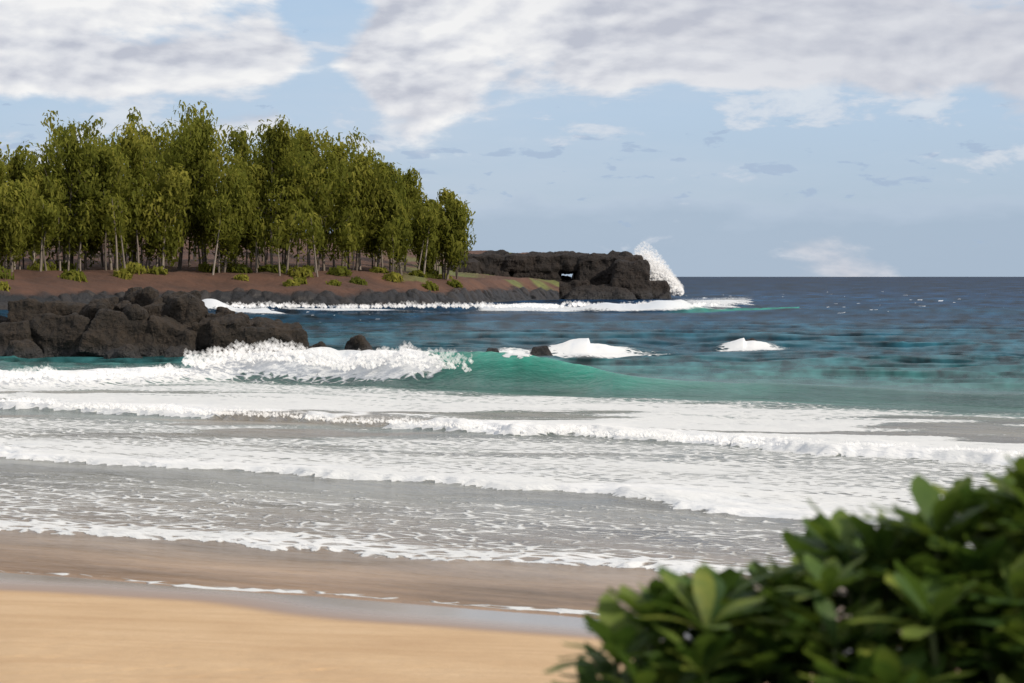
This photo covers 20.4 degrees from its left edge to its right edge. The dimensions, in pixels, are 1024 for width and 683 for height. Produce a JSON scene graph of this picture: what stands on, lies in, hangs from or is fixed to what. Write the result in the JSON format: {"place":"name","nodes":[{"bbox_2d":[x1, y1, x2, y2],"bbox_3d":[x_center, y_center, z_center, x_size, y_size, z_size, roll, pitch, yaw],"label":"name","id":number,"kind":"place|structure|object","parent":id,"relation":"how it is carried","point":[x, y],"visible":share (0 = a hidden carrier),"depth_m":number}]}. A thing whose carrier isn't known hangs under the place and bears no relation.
{"place":"outdoors","nodes":[
{"label":"outdoors","id":0,"kind":"place"},
{"bbox_2d":[0,237,558,309],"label":"headland","id":1,"kind":"structure","parent":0,"point":[260,288],"depth_m":411.34},
{"bbox_2d":[0,100,476,291],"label":"grove","id":2,"kind":"object","parent":1,"relation":"on","point":[402,216],"depth_m":421.54},
{"bbox_2d":[0,0,1023,276],"label":"sky","id":3,"kind":"structure","parent":0,"point":[692,138]},
{"bbox_2d":[543,452,1023,682],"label":"bush","id":4,"kind":"object","parent":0,"point":[769,629],"depth_m":6.95},
{"label":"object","id":5,"kind":"structure","parent":0,"visible":0},
{"bbox_2d":[0,286,372,358],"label":"rocks","id":6,"kind":"object","parent":5,"relation":"on","point":[138,322],"visible":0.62,"depth_m":143.87},
{"bbox_2d":[0,572,958,682],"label":"sand","id":7,"kind":"structure","parent":5,"relation":"on","point":[57,629],"depth_m":29.52},
{"bbox_2d":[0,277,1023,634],"bbox_3d":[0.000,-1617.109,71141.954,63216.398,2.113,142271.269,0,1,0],"label":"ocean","id":8,"kind":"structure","parent":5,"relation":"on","point":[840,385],"depth_m":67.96},
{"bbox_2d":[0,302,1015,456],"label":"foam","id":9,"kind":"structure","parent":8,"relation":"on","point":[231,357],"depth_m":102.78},
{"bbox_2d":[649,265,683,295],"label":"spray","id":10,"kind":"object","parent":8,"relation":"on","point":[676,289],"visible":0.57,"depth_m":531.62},
{"bbox_2d":[450,250,671,299],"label":"rock cliff","id":11,"kind":"structure","parent":5,"relation":"on","point":[612,274],"depth_m":521.18},
{"bbox_2d":[486,338,756,355],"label":"reef rocks","id":12,"kind":"object","parent":5,"relation":"on","point":[542,350],"visible":0.15,"depth_m":148.36}
]}

